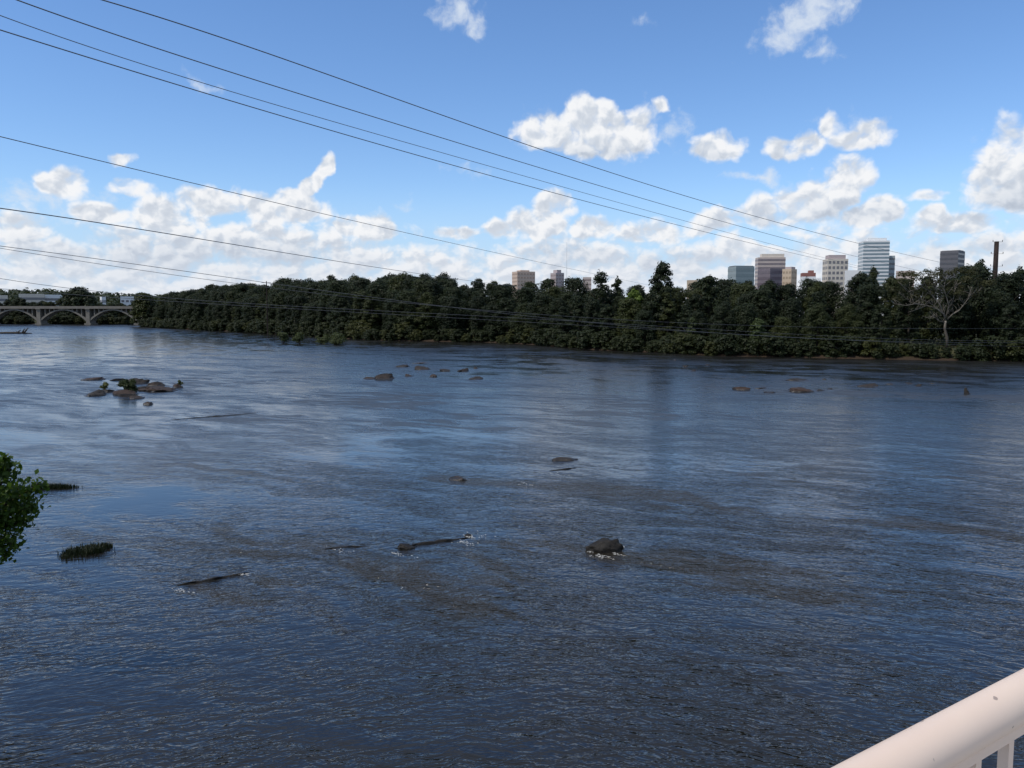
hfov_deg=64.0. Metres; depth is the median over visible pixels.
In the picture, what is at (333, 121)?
power line
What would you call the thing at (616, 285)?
tall tree
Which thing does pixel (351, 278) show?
broadleaf tree
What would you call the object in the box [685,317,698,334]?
willow tree
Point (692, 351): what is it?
bank shrub
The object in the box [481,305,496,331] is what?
broadleaf tree
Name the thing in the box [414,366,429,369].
river rock
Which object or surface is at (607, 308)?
broadleaf tree
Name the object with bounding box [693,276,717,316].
broadleaf tree
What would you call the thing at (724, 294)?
broadleaf tree
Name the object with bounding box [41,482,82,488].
water weed
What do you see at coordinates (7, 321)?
bank shrub
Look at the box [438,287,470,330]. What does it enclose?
broadleaf tree
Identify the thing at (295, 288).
broadleaf tree
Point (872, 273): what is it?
tall tree
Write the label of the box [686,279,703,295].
broadleaf tree
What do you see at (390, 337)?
bank shrub
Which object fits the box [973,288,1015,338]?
broadleaf tree
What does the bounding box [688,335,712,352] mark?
bank shrub
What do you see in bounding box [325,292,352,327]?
broadleaf tree
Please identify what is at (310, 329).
bank shrub
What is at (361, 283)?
broadleaf tree
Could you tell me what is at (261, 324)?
bank shrub
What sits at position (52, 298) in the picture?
warehouse
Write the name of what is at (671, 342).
bank shrub
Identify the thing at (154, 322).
bank shrub
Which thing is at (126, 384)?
river bush
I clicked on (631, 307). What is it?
broadleaf tree
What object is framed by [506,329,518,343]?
bank shrub
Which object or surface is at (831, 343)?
bank shrub
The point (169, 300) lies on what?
broadleaf tree
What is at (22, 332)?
driftwood
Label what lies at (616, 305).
broadleaf tree
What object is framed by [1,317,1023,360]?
ground
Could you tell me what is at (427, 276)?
broadleaf tree
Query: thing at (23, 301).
broadleaf tree
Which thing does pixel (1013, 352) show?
bank shrub
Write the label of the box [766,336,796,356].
bank shrub
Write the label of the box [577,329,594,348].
bank shrub
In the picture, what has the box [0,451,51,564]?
riverside tree
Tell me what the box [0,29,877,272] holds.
power line
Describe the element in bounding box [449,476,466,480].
river rock
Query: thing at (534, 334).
bank shrub
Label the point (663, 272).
tall tree
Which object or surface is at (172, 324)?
bank shrub
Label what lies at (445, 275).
broadleaf tree
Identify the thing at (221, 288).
broadleaf tree
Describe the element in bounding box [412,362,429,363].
river rock
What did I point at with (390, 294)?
broadleaf tree
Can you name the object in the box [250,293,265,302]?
broadleaf tree
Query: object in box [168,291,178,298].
broadleaf tree
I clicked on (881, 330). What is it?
broadleaf tree
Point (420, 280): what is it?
broadleaf tree
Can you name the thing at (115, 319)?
bank shrub
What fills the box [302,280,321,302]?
broadleaf tree
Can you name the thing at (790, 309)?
broadleaf tree
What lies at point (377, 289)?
broadleaf tree
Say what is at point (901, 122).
sky
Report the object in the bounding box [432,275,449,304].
broadleaf tree
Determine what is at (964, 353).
bank shrub
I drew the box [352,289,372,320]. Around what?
broadleaf tree
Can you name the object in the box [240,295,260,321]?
broadleaf tree
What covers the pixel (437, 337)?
bank shrub
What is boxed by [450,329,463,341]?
bank shrub
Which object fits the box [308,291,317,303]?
broadleaf tree
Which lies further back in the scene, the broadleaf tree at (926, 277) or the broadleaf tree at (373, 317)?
the broadleaf tree at (373, 317)
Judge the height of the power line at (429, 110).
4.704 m
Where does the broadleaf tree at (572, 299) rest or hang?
on the ground
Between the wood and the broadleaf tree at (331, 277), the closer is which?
the broadleaf tree at (331, 277)
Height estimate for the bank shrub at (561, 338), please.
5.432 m
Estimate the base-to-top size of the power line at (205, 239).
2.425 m
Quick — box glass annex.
[888,256,894,307]
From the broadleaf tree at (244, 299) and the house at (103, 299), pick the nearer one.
the broadleaf tree at (244, 299)
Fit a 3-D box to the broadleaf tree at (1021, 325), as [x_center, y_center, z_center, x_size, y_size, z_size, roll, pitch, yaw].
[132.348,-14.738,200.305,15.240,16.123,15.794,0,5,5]
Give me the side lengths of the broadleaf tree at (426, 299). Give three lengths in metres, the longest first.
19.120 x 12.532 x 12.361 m
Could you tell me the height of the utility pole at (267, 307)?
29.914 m
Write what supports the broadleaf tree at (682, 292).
on the ground
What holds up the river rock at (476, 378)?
in the river
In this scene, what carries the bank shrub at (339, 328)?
on the ground
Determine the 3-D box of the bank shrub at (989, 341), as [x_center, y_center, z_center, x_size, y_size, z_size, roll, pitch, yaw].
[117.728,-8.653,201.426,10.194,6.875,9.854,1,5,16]
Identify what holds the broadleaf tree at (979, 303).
on the ground
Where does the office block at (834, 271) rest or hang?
on the ground
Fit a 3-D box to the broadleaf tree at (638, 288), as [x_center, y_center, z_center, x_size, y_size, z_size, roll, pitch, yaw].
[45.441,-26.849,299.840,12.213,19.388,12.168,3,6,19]
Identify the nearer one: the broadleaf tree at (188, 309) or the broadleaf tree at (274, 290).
the broadleaf tree at (274, 290)
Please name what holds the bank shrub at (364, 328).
on the ground
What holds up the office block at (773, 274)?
on the ground
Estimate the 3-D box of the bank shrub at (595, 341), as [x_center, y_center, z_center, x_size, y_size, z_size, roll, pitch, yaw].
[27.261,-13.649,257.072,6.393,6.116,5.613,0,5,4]
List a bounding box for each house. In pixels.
[100,296,105,304]
[120,296,133,305]
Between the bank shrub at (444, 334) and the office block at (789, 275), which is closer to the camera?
the bank shrub at (444, 334)
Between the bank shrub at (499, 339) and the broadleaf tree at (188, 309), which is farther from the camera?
the broadleaf tree at (188, 309)
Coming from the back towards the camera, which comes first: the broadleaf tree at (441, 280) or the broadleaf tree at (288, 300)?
the broadleaf tree at (288, 300)
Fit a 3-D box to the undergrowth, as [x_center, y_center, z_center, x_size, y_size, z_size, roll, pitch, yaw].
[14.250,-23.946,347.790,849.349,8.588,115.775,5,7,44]
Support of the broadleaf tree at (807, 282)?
on the ground
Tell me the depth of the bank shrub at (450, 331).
327.72 m
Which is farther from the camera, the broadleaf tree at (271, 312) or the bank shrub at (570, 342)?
the broadleaf tree at (271, 312)
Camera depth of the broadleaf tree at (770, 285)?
245.77 m
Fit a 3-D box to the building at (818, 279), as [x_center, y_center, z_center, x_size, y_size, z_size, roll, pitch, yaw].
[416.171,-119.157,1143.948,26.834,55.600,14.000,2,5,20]
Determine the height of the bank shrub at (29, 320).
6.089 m
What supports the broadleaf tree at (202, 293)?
on the ground
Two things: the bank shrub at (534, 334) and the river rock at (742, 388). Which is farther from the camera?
the bank shrub at (534, 334)
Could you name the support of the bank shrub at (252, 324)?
on the ground
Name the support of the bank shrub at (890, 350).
on the ground
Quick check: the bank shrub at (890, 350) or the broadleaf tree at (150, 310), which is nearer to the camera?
the bank shrub at (890, 350)
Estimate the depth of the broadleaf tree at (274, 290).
473.64 m
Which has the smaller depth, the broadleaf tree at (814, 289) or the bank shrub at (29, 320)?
the broadleaf tree at (814, 289)
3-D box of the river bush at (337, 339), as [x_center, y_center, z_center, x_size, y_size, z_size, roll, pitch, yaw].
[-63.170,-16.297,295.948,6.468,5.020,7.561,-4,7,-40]
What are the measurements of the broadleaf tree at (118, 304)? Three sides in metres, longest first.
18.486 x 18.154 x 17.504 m
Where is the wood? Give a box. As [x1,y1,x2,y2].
[0,287,165,318]
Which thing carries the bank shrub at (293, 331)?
on the ground
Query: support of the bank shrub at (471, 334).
on the ground
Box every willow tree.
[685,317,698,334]
[746,318,766,350]
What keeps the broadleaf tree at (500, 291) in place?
on the ground
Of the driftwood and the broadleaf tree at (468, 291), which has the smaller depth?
the broadleaf tree at (468, 291)
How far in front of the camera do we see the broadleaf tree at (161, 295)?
648.45 m
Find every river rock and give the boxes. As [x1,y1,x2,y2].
[81,377,105,379]
[83,389,106,396]
[112,389,138,394]
[128,378,149,383]
[129,396,144,398]
[138,386,178,391]
[146,381,164,385]
[172,384,182,387]
[375,373,393,379]
[398,543,414,549]
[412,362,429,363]
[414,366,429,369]
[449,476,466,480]
[457,368,468,371]
[469,376,482,379]
[552,457,577,460]
[585,538,623,553]
[732,387,750,390]
[785,387,813,392]
[786,378,811,381]
[857,383,877,386]
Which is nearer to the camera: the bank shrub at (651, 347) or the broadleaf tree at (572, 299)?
the bank shrub at (651, 347)
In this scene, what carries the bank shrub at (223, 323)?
on the ground
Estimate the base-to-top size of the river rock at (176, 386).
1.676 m
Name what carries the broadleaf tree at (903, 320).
on the ground
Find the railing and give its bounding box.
[831,668,1023,767]
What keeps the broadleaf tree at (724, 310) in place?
on the ground
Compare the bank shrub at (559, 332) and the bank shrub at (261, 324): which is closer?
the bank shrub at (559, 332)
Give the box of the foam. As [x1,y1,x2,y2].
[171,475,623,592]
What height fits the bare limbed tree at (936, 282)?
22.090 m
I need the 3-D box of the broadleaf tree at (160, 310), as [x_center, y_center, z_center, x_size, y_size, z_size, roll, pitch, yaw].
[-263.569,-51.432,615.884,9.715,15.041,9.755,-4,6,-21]
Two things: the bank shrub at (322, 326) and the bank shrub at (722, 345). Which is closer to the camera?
the bank shrub at (722, 345)
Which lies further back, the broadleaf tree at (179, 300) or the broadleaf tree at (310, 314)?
the broadleaf tree at (179, 300)
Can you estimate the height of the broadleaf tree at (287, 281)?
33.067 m
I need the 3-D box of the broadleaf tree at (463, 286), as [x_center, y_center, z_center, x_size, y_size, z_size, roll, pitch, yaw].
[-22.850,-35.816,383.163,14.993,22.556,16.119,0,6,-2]
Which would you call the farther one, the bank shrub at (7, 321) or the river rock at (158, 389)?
the bank shrub at (7, 321)
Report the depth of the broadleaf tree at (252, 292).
503.44 m
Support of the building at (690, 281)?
on the ground
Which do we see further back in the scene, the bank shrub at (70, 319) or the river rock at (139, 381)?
the bank shrub at (70, 319)
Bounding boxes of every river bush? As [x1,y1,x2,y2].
[99,381,108,388]
[117,378,138,391]
[277,332,289,342]
[292,332,304,343]
[315,334,329,343]
[329,332,348,344]
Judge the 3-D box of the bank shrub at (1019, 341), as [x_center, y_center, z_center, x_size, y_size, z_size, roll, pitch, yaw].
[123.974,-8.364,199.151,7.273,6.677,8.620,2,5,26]
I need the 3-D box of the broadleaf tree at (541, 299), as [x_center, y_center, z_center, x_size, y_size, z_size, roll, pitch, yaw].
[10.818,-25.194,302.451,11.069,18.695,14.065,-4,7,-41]
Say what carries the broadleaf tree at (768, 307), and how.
on the ground
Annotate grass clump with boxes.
[57,540,114,559]
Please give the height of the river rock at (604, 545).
1.457 m
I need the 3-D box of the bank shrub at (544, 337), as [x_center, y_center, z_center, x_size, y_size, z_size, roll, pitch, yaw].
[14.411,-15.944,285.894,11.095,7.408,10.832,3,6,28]
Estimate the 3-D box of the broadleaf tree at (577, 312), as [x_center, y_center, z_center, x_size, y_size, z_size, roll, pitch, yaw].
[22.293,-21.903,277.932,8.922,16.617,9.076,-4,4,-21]
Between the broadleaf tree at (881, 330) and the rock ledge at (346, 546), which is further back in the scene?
the broadleaf tree at (881, 330)
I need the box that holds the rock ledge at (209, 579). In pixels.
[175,572,248,585]
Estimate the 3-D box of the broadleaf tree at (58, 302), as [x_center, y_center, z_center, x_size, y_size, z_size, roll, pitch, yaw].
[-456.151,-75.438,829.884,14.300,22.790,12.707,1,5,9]
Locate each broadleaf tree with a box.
[2,299,13,317]
[7,297,22,316]
[15,298,30,317]
[32,302,43,305]
[42,301,52,313]
[55,298,63,315]
[107,303,118,316]
[116,303,124,316]
[143,304,154,318]
[155,306,166,318]
[157,293,168,305]
[161,295,167,307]
[164,294,180,317]
[166,307,174,318]
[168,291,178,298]
[171,297,183,318]
[174,303,182,318]
[178,290,192,300]
[178,294,196,320]
[184,297,202,320]
[190,298,208,320]
[198,290,208,311]
[201,294,212,319]
[204,284,218,290]
[205,289,219,306]
[205,302,218,320]
[210,304,223,319]
[213,284,227,302]
[218,289,232,303]
[221,300,236,322]
[222,290,239,310]
[228,292,245,314]
[233,282,249,292]
[234,307,242,320]
[239,287,264,307]
[239,297,251,320]
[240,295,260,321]
[242,288,261,304]
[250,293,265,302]
[254,285,269,297]
[255,297,264,318]
[259,305,269,319]
[263,300,276,318]
[264,292,277,320]
[270,287,278,294]
[273,291,288,320]
[274,276,293,285]
[275,304,287,321]
[277,284,293,302]
[283,295,295,320]
[288,279,303,286]
[288,294,308,324]
[289,282,303,295]
[294,278,313,296]
[298,303,313,323]
[301,303,319,325]
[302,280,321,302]
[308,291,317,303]
[314,289,327,303]
[314,303,330,328]
[315,284,326,301]
[318,278,349,320]
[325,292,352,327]
[326,275,337,281]
[326,296,347,327]
[345,284,362,319]
[347,307,357,321]
[348,273,366,284]
[350,277,370,290]
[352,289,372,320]
[360,294,382,329]
[365,280,388,325]
[368,279,388,289]
[378,290,400,326]
[381,308,391,329]
[383,272,397,280]
[383,298,404,335]
[386,272,408,291]
[391,289,418,328]
[394,289,418,328]
[398,275,419,291]
[410,278,416,289]
[411,277,433,330]
[411,280,447,329]
[413,292,439,331]
[415,273,434,288]
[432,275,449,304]
[433,295,470,331]
[437,271,458,285]
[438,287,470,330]
[444,280,461,291]
[459,284,470,289]
[463,287,476,330]
[466,288,491,325]
[466,295,486,330]
[470,278,485,304]
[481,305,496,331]
[485,281,497,302]
[486,284,516,331]
[491,297,517,333]
[503,283,516,298]
[505,286,535,327]
[507,301,537,332]
[518,281,540,305]
[524,291,555,333]
[535,286,565,325]
[537,278,558,314]
[544,297,572,330]
[554,306,570,333]
[556,291,574,323]
[561,277,590,304]
[564,296,585,334]
[568,294,586,329]
[580,298,604,331]
[584,288,601,324]
[597,303,618,333]
[608,295,624,328]
[609,288,624,300]
[612,297,642,338]
[625,284,647,301]
[631,310,658,345]
[639,298,649,334]
[640,293,656,334]
[655,292,676,337]
[658,284,681,331]
[668,291,682,324]
[675,303,697,333]
[676,286,688,305]
[684,293,706,329]
[684,312,708,335]
[685,288,710,316]
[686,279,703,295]
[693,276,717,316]
[707,301,738,338]
[709,277,737,315]
[709,289,732,336]
[724,282,757,330]
[724,301,763,338]
[731,289,767,332]
[749,288,779,333]
[759,279,780,327]
[769,316,796,341]
[772,296,806,339]
[775,283,804,311]
[795,276,835,326]
[800,303,837,345]
[801,281,829,332]
[805,290,835,337]
[819,279,851,334]
[833,303,864,336]
[839,271,875,331]
[845,271,880,325]
[851,282,890,339]
[869,304,892,343]
[880,275,906,340]
[893,278,923,327]
[893,288,923,343]
[913,276,942,331]
[915,280,937,340]
[924,277,974,340]
[944,263,1005,342]
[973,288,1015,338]
[990,271,1023,332]
[996,272,1023,332]
[997,303,1023,340]
[1017,312,1023,331]
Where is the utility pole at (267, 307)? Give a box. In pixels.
[266,281,267,333]
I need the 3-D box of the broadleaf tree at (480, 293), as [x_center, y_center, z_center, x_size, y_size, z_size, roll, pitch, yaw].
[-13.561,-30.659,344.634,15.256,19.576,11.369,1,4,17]
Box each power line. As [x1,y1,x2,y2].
[0,15,876,270]
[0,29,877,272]
[0,136,641,283]
[0,208,541,289]
[0,278,1023,340]
[0,288,1023,346]
[1,248,1006,328]
[2,246,965,342]
[17,0,918,270]
[102,0,969,268]
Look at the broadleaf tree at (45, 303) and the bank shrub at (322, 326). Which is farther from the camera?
the broadleaf tree at (45, 303)
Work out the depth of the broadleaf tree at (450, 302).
332.89 m
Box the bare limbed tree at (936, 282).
[887,265,997,347]
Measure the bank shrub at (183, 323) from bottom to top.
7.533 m
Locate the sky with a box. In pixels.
[0,0,1023,299]
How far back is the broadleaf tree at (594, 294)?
318.86 m
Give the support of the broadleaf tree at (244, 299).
on the ground
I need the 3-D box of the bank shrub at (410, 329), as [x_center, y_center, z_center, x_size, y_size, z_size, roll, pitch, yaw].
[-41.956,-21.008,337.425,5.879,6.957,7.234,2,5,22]
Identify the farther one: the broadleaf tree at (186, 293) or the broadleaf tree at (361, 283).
the broadleaf tree at (186, 293)
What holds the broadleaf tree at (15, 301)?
on the ground
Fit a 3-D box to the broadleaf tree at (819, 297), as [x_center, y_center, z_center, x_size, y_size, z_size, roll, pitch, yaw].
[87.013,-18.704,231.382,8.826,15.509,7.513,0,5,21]
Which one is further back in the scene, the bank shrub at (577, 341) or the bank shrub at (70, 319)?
the bank shrub at (70, 319)
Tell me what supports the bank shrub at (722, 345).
on the ground
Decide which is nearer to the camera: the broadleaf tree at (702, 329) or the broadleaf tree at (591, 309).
the broadleaf tree at (702, 329)
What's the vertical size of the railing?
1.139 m
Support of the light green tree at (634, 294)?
on the ground
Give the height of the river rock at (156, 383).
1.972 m
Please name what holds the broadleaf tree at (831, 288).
on the ground
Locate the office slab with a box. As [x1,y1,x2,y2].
[755,254,785,288]
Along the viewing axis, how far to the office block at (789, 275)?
1313.70 m
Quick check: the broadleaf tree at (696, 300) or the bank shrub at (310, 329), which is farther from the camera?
the bank shrub at (310, 329)
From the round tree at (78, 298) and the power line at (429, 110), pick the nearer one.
the power line at (429, 110)
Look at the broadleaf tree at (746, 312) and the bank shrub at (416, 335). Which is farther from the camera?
the bank shrub at (416, 335)
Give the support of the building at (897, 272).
on the ground
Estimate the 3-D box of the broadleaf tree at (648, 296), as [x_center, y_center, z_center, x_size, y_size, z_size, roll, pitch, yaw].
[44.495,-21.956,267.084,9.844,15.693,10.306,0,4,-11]
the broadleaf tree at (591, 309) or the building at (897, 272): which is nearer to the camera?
the broadleaf tree at (591, 309)
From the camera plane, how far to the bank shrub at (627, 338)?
246.71 m
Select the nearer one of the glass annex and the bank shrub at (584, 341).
the bank shrub at (584, 341)
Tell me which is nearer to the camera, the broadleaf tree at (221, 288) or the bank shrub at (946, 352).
the bank shrub at (946, 352)
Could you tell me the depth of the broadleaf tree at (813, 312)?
216.28 m
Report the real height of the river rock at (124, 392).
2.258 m
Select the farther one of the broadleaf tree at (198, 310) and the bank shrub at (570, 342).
the broadleaf tree at (198, 310)
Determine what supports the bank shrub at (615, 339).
on the ground
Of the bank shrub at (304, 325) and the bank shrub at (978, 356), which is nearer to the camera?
the bank shrub at (978, 356)
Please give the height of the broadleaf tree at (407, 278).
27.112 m
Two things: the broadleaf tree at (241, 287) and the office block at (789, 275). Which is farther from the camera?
the office block at (789, 275)
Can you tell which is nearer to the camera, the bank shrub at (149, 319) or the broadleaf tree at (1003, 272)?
the broadleaf tree at (1003, 272)
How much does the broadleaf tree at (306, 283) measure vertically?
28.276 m
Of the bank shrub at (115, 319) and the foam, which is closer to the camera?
the foam
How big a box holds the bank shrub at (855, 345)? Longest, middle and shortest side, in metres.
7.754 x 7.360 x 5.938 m
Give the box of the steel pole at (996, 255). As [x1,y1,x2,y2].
[990,240,1003,286]
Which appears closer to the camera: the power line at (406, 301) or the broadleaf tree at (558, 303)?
the power line at (406, 301)
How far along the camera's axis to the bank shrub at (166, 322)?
576.45 m
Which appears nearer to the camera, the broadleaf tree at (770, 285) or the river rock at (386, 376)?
the river rock at (386, 376)
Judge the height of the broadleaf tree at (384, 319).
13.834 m
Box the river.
[0,324,1023,767]
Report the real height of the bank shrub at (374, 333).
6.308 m
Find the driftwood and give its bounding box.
[0,328,31,333]
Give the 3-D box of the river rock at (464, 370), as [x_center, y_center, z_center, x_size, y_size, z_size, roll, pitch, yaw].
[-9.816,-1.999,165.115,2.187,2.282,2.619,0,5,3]
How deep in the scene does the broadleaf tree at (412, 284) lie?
371.35 m
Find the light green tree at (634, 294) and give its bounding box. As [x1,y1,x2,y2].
[623,288,642,333]
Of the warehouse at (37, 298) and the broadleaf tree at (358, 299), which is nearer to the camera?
the broadleaf tree at (358, 299)
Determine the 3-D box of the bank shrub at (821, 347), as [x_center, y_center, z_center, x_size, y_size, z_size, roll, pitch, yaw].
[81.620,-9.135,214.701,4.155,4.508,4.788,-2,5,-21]
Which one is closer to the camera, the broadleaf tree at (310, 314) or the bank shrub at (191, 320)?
the broadleaf tree at (310, 314)
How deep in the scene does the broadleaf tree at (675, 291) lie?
273.26 m
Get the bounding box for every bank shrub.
[3,316,14,323]
[15,316,31,323]
[18,315,28,323]
[26,318,34,323]
[47,316,57,323]
[51,314,61,323]
[60,316,68,323]
[64,315,76,323]
[73,316,84,323]
[96,314,115,324]
[106,317,114,323]
[113,317,122,324]
[121,316,133,324]
[144,317,153,327]
[150,319,157,327]
[163,319,170,327]
[169,318,176,328]
[179,320,188,328]
[188,318,197,326]
[189,321,199,329]
[202,321,210,329]
[209,319,222,330]
[218,318,230,329]
[226,322,235,331]
[234,320,247,331]
[244,318,262,332]
[250,322,259,332]
[255,320,269,333]
[268,322,276,333]
[278,319,298,334]
[279,323,294,333]
[290,324,298,335]
[298,322,309,335]
[307,325,316,336]
[312,327,321,336]
[315,322,333,336]
[330,327,342,336]
[332,321,348,337]
[344,320,358,335]
[347,320,373,338]
[353,330,361,338]
[361,326,370,337]
[363,328,381,339]
[381,329,389,340]
[386,328,397,340]
[393,322,415,338]
[401,325,416,340]
[408,329,422,340]
[433,334,441,340]
[440,329,448,339]
[448,329,456,338]
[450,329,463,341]
[460,334,470,341]
[465,330,479,341]
[475,330,488,341]
[487,327,502,341]
[495,335,505,342]
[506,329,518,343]
[512,331,520,342]
[520,328,534,343]
[527,328,551,345]
[537,328,557,345]
[548,328,567,344]
[556,334,576,346]
[568,336,578,347]
[575,331,590,348]
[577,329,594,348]
[589,331,608,347]
[599,330,616,349]
[607,335,623,350]
[613,333,635,351]
[627,338,645,351]
[644,340,660,352]
[658,335,670,352]
[661,336,681,353]
[663,333,697,353]
[677,334,701,354]
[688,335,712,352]
[703,341,718,355]
[712,333,743,355]
[727,338,749,353]
[744,332,786,355]
[745,340,760,354]
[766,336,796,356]
[790,343,805,357]
[800,341,817,356]
[816,341,829,354]
[823,334,852,356]
[840,335,864,354]
[858,338,886,357]
[869,342,900,358]
[896,345,911,355]
[904,343,921,356]
[916,343,940,358]
[940,348,951,358]
[952,345,973,360]
[968,335,1011,359]
[970,349,992,360]
[991,341,1023,360]
[1014,336,1023,360]
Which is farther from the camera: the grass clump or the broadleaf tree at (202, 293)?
the broadleaf tree at (202, 293)
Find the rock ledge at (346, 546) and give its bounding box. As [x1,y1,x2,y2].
[326,546,365,548]
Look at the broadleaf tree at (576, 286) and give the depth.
349.46 m
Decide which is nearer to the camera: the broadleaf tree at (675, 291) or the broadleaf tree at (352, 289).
the broadleaf tree at (675, 291)
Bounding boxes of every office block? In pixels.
[512,270,534,298]
[550,270,563,290]
[583,277,590,306]
[757,268,781,300]
[782,267,796,290]
[822,255,847,316]
[939,250,964,300]
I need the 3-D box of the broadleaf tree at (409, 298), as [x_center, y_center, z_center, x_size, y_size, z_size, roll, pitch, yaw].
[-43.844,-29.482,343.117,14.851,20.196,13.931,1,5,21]
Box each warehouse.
[19,294,44,303]
[45,295,63,302]
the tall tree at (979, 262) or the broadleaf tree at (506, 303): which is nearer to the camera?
the tall tree at (979, 262)
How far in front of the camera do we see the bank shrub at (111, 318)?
756.33 m
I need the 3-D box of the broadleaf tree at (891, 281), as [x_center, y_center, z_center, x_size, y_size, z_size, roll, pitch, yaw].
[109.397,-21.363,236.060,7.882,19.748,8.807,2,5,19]
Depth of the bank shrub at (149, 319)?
610.37 m
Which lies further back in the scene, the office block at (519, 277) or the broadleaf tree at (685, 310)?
the office block at (519, 277)
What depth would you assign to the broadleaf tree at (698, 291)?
266.42 m
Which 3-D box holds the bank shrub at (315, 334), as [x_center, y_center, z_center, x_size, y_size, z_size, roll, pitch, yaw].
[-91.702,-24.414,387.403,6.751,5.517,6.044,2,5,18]
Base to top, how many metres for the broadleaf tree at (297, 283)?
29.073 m
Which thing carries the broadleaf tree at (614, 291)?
on the ground
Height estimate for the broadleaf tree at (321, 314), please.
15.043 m
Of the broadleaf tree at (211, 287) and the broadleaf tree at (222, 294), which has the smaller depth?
the broadleaf tree at (222, 294)
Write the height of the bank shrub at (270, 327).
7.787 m
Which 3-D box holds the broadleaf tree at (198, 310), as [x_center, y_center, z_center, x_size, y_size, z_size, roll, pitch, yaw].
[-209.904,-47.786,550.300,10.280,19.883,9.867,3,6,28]
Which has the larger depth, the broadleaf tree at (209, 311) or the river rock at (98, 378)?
the broadleaf tree at (209, 311)
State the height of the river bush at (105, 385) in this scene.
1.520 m
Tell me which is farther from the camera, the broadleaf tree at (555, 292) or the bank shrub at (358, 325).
the bank shrub at (358, 325)
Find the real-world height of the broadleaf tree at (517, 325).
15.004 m
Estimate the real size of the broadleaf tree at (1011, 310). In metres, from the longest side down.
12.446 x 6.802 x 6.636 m
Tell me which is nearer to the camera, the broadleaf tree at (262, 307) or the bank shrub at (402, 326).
the bank shrub at (402, 326)
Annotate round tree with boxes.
[58,287,98,319]
[127,292,155,323]
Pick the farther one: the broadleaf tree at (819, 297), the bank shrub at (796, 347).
the broadleaf tree at (819, 297)
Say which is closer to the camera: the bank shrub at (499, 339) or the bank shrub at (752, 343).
the bank shrub at (752, 343)
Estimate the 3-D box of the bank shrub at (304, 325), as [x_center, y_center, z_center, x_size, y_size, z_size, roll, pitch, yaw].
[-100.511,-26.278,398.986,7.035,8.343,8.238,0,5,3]
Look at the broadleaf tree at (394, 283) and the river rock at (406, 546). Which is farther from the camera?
the broadleaf tree at (394, 283)
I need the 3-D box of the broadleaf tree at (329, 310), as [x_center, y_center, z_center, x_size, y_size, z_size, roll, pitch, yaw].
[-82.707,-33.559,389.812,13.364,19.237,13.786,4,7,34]
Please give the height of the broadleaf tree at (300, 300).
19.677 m
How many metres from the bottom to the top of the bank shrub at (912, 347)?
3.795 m
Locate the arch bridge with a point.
(92, 314)
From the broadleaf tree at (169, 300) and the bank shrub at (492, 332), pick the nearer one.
the bank shrub at (492, 332)
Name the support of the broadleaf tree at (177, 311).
on the ground
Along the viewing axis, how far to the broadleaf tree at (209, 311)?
523.80 m
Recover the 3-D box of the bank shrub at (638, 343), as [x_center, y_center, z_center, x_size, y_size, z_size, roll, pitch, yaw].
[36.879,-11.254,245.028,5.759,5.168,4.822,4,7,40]
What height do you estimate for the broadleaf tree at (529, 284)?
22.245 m
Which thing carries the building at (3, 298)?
on the ground
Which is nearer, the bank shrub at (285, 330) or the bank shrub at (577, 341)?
the bank shrub at (577, 341)
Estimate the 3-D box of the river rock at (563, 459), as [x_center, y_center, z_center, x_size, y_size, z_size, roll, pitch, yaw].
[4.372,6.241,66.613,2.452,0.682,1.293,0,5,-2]
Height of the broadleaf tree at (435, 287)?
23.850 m
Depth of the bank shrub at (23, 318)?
769.11 m
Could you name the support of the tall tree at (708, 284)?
on the ground
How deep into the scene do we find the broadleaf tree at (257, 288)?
511.67 m
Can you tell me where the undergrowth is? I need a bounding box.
[330,323,1013,353]
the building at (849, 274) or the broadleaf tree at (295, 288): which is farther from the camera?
the building at (849, 274)
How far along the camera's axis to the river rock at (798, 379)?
142.04 m
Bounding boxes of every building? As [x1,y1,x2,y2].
[0,295,7,304]
[687,280,696,298]
[800,270,815,278]
[800,278,820,288]
[844,270,860,290]
[896,271,914,302]
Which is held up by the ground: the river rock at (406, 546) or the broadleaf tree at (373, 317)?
the broadleaf tree at (373, 317)
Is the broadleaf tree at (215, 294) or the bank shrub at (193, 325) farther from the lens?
the broadleaf tree at (215, 294)
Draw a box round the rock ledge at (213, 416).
[173,413,251,419]
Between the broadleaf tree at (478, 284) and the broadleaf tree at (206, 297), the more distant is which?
the broadleaf tree at (206, 297)
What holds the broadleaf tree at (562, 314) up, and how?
on the ground
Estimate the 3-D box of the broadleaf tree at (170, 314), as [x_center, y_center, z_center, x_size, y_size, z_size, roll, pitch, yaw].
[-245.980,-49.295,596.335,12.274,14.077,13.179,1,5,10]
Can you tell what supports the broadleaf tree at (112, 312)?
on the ground
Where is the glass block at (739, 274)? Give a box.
[728,266,754,285]
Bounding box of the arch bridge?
[0,306,142,324]
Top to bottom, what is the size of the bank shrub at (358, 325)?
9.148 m
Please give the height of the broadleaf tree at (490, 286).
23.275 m
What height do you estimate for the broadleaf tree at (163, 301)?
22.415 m
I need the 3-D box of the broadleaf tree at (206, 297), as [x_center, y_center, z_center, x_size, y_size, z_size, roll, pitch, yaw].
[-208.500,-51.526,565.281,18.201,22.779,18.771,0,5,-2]
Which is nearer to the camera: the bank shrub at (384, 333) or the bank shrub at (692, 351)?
the bank shrub at (692, 351)
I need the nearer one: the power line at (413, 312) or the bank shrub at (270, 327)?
the power line at (413, 312)
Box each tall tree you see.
[586,269,612,330]
[610,276,623,330]
[646,261,677,333]
[700,274,719,335]
[868,265,882,316]
[973,259,988,336]
[1014,265,1023,300]
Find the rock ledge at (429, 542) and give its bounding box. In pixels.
[394,537,467,548]
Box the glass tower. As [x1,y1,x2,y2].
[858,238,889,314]

